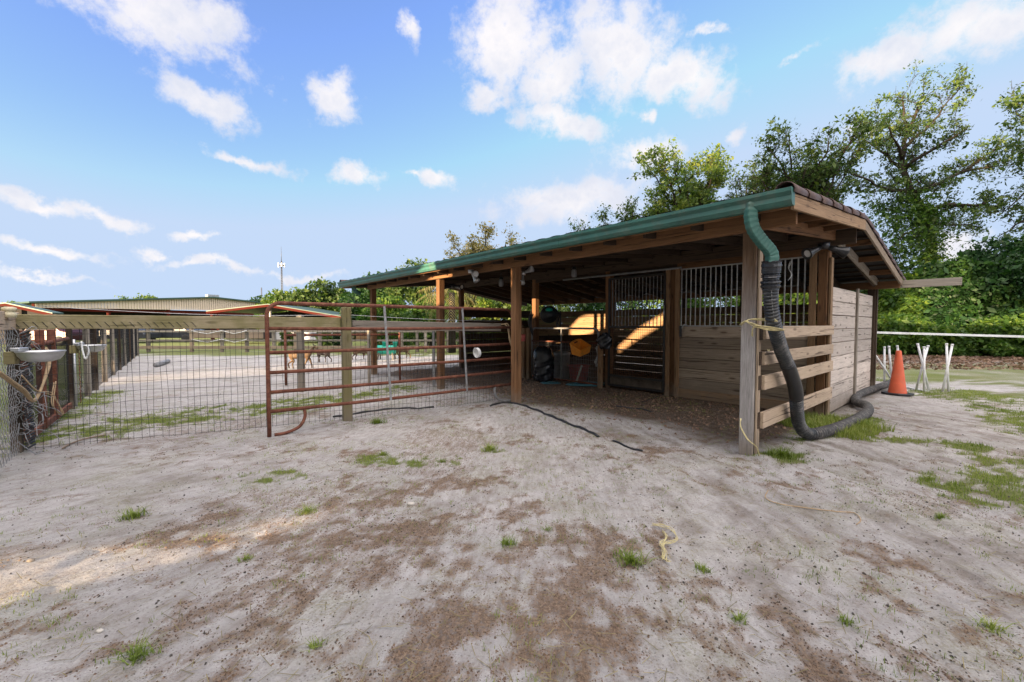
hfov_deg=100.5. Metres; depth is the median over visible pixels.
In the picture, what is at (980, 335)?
white rail
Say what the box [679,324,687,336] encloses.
door latch
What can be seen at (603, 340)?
plastic sack
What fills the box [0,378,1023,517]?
grass cover
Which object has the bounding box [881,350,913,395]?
traffic cone
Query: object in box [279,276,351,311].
background tree
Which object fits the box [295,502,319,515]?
grass tuft
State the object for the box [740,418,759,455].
twine
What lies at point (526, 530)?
weed sprouts
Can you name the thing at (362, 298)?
background tree
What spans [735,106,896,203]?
oak tree
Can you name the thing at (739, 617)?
grass tuft
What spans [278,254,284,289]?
radio mast
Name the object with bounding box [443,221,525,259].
oak tree
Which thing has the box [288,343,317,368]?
goat
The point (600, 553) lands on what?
droppings
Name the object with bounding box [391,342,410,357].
goat
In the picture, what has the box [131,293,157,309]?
background tree
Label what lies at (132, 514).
grass tuft
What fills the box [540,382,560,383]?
garden hose
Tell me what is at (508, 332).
rope
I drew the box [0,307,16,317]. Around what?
fence insulator
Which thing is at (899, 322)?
shrub
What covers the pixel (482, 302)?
background tree
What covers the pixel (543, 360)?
trash bag
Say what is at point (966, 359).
leaf litter
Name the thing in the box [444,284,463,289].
floodlight
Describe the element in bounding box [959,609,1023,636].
grass tuft
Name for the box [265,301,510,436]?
tube gate
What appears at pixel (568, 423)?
hose line
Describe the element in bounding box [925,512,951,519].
grass tuft
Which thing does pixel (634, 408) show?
rubber strip
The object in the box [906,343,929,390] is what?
jump stand
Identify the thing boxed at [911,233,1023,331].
hedge bush
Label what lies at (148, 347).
fence
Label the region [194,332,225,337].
goods stack
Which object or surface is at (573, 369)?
muck tub
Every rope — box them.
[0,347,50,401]
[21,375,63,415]
[80,341,89,359]
[501,323,510,344]
[528,311,533,334]
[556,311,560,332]
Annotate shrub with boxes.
[278,332,293,345]
[315,332,332,345]
[331,332,340,345]
[876,312,948,355]
[920,324,987,356]
[961,313,1023,356]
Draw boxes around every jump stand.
[876,345,898,381]
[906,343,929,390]
[941,343,953,391]
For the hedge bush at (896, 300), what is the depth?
22.28 m
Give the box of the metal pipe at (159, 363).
[154,359,170,366]
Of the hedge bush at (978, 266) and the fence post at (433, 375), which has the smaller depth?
the fence post at (433, 375)
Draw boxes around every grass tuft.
[92,628,172,669]
[112,503,151,521]
[235,554,252,562]
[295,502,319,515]
[302,635,329,652]
[369,416,386,424]
[480,442,497,452]
[499,533,517,547]
[609,543,664,569]
[693,559,713,574]
[726,608,750,624]
[760,444,805,458]
[836,607,860,630]
[916,473,940,481]
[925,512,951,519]
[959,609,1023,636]
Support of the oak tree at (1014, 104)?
on the ground at (116, 465)
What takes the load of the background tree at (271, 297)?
on the ground at (116, 465)
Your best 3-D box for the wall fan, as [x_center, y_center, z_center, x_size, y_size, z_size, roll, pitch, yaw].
[0.975,-0.698,11.191,0.460,0.460,0.220,0,2,0]
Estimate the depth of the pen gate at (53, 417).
6.23 m
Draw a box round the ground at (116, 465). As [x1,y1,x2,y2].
[0,329,1023,681]
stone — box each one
[95,628,104,632]
[407,501,414,505]
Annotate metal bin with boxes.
[553,351,570,378]
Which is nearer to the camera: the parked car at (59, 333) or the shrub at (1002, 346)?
the shrub at (1002, 346)
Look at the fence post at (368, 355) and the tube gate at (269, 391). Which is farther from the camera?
the fence post at (368, 355)
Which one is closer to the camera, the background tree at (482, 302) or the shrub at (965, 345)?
the shrub at (965, 345)
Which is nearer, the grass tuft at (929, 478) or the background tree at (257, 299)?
the grass tuft at (929, 478)
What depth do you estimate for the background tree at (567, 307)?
28.96 m
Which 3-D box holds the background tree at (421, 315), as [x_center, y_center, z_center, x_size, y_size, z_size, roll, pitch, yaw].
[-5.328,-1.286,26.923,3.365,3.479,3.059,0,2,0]
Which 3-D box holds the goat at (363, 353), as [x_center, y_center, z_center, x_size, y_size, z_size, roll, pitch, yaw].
[-6.237,0.544,17.585,0.240,0.436,0.773,2,3,41]
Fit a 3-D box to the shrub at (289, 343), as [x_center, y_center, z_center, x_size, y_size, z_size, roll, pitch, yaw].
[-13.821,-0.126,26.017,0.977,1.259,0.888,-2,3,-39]
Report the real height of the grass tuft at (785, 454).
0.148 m
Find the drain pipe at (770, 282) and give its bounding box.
[760,260,889,439]
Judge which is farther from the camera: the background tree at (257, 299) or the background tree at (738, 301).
the background tree at (257, 299)
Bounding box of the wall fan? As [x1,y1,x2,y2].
[540,306,557,322]
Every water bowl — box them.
[3,347,65,363]
[69,343,106,353]
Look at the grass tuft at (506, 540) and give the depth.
2.82 m
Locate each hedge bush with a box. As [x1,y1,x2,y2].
[835,290,879,306]
[860,270,932,318]
[906,259,987,326]
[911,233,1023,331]
[971,233,1023,324]
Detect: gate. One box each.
[19,329,81,441]
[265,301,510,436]
[531,327,599,384]
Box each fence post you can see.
[296,316,304,391]
[367,330,370,382]
[432,331,434,386]
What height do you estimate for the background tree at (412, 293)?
7.141 m
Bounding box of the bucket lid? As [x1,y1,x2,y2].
[473,348,480,357]
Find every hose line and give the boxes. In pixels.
[333,406,433,417]
[490,401,599,436]
[612,440,642,451]
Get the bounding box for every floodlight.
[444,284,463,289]
[468,270,479,282]
[521,266,533,284]
[801,242,849,259]
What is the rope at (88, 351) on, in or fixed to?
hanging from the water bowl at (75, 348)
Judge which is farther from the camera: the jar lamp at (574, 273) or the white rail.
the white rail
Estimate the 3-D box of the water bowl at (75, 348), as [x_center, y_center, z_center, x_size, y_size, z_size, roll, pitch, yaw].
[-6.373,0.103,6.409,0.420,0.158,0.334,0,2,0]
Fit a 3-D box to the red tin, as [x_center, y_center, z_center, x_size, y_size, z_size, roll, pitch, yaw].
[0.235,-0.070,9.204,0.120,0.155,0.117,0,2,0]
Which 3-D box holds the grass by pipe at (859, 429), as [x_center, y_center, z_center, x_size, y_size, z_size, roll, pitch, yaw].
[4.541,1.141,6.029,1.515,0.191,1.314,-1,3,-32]
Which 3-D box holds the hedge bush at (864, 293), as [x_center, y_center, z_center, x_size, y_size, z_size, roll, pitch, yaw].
[20.011,-1.884,24.866,5.007,4.971,4.279,0,2,0]
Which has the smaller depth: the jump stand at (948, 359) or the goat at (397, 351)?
the jump stand at (948, 359)
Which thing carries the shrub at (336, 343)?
on the ground at (116, 465)
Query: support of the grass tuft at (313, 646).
on the ground at (116, 465)
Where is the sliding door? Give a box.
[607,273,665,391]
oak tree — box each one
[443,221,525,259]
[568,215,593,308]
[591,195,657,336]
[627,137,742,215]
[718,154,776,200]
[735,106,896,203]
[835,59,1023,289]
[968,80,1023,243]
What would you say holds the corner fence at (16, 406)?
on the ground at (116, 465)
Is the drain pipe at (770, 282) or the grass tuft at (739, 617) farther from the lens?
the drain pipe at (770, 282)
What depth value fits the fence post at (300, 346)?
9.20 m
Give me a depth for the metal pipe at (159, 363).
14.93 m
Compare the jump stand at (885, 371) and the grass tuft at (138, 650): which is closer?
the grass tuft at (138, 650)
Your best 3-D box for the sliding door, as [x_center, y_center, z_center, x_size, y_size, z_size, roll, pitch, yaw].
[2.651,-0.182,9.195,0.087,2.445,1.410,-2,3,-41]
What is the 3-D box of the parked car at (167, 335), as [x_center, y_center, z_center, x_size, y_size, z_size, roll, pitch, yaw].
[-28.453,-0.703,35.974,4.600,1.548,1.750,0,2,0]
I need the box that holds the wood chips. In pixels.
[378,363,792,443]
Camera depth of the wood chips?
8.38 m
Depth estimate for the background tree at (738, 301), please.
24.57 m
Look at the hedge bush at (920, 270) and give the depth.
22.60 m
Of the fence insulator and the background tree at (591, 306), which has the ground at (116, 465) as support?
the background tree at (591, 306)
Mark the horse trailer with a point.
(278, 335)
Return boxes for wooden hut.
[356,332,370,338]
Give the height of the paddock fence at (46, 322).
1.910 m
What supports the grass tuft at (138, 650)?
on the ground at (116, 465)
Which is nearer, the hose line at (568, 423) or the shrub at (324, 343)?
the hose line at (568, 423)
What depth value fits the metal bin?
11.15 m
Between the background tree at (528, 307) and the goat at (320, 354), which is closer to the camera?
the goat at (320, 354)
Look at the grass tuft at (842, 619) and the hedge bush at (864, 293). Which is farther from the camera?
the hedge bush at (864, 293)
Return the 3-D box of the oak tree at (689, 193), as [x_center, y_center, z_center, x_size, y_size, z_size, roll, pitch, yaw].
[10.560,-6.098,27.101,6.104,13.065,6.943,0,2,0]
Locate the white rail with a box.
[858,332,1023,351]
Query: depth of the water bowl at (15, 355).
4.06 m
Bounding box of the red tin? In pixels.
[521,334,525,340]
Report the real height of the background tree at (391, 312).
3.712 m
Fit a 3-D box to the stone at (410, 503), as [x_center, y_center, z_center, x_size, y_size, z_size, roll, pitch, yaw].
[-0.811,1.304,3.410,0.065,0.039,0.047,0,2,0]
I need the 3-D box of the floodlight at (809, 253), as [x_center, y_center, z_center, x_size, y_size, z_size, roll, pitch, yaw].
[4.397,-1.264,5.972,0.609,0.244,0.216,0,2,0]
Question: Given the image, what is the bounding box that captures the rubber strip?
[616,406,652,411]
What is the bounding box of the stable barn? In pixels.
[337,181,961,455]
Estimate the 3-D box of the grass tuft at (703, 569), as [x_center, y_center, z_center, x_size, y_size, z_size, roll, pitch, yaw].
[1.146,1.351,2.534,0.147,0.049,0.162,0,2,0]
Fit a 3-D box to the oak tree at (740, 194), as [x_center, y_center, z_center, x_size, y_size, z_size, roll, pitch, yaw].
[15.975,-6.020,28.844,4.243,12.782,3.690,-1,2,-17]
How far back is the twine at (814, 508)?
3.33 m
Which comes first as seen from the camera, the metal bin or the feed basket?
the feed basket
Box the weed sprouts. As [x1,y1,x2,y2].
[0,392,1023,681]
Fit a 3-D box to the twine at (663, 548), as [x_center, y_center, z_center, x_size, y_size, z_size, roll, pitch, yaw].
[1.029,1.329,2.816,0.152,0.052,0.548,0,2,11]
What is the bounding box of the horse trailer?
[276,332,332,338]
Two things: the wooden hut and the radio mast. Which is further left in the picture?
the radio mast
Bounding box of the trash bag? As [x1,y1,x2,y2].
[533,346,553,381]
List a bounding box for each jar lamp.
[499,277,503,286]
[571,266,576,277]
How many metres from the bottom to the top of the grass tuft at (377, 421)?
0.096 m
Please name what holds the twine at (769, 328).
attached to the drain pipe at (770, 282)
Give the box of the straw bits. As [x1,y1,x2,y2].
[0,426,1023,681]
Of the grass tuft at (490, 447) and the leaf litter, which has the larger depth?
the leaf litter
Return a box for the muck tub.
[567,363,589,380]
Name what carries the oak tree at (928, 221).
on the ground at (116, 465)
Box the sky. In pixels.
[0,0,1023,322]
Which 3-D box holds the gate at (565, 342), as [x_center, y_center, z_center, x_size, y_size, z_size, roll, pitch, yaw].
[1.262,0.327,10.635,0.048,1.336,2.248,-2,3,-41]
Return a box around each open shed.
[0,302,63,343]
[206,304,354,338]
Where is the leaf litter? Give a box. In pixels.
[643,350,1023,369]
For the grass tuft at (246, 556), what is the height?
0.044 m
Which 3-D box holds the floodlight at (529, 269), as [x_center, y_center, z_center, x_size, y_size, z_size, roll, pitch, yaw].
[0.238,-1.188,7.716,0.283,0.344,0.215,2,3,37]
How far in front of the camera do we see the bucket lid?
7.37 m
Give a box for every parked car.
[24,329,89,345]
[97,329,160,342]
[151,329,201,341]
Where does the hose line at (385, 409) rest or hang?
on the ground at (116, 465)
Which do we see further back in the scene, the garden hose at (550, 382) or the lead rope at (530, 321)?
the lead rope at (530, 321)
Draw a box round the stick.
[61,434,105,448]
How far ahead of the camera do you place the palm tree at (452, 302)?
21.85 m
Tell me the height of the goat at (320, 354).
0.668 m
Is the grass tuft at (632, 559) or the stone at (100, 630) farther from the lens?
the grass tuft at (632, 559)
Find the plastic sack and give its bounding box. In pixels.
[596,332,611,348]
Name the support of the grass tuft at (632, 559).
on the ground at (116, 465)
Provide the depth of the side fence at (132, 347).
10.08 m
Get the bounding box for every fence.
[0,311,61,467]
[16,306,500,449]
[65,329,138,409]
[139,329,458,351]
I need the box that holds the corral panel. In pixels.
[284,330,400,385]
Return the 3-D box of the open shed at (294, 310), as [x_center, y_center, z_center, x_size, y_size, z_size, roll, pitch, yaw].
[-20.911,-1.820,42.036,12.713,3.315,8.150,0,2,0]
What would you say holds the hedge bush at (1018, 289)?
on the ground at (116, 465)
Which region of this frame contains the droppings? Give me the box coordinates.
[0,393,1022,681]
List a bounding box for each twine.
[651,523,677,561]
[739,318,783,336]
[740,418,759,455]
[765,490,860,524]
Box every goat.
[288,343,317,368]
[315,345,331,361]
[352,351,366,359]
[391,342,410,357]
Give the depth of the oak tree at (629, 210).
28.34 m
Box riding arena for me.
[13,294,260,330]
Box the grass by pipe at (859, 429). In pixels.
[777,410,897,440]
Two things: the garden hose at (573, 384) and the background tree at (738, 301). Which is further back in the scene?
the background tree at (738, 301)
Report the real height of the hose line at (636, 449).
0.055 m
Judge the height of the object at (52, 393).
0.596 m
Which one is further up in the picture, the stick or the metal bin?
the metal bin
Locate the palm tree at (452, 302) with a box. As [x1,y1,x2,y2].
[414,286,477,352]
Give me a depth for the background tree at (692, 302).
26.22 m
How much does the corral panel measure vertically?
1.400 m
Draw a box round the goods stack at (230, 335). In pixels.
[225,332,271,338]
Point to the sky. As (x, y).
(158, 148)
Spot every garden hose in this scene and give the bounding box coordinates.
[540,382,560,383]
[566,382,604,385]
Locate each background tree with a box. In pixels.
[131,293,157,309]
[245,295,265,329]
[253,288,291,329]
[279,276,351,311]
[333,269,405,338]
[353,295,420,345]
[379,255,448,341]
[400,294,448,345]
[445,289,502,344]
[485,298,547,332]
[539,303,602,341]
[576,301,659,342]
[643,297,731,343]
[704,293,798,322]
[779,292,817,322]
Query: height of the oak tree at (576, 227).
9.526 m
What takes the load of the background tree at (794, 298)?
on the ground at (116, 465)
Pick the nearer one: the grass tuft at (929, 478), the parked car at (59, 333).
the grass tuft at (929, 478)
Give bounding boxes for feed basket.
[570,339,590,356]
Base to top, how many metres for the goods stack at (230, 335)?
0.674 m
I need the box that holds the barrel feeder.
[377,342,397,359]

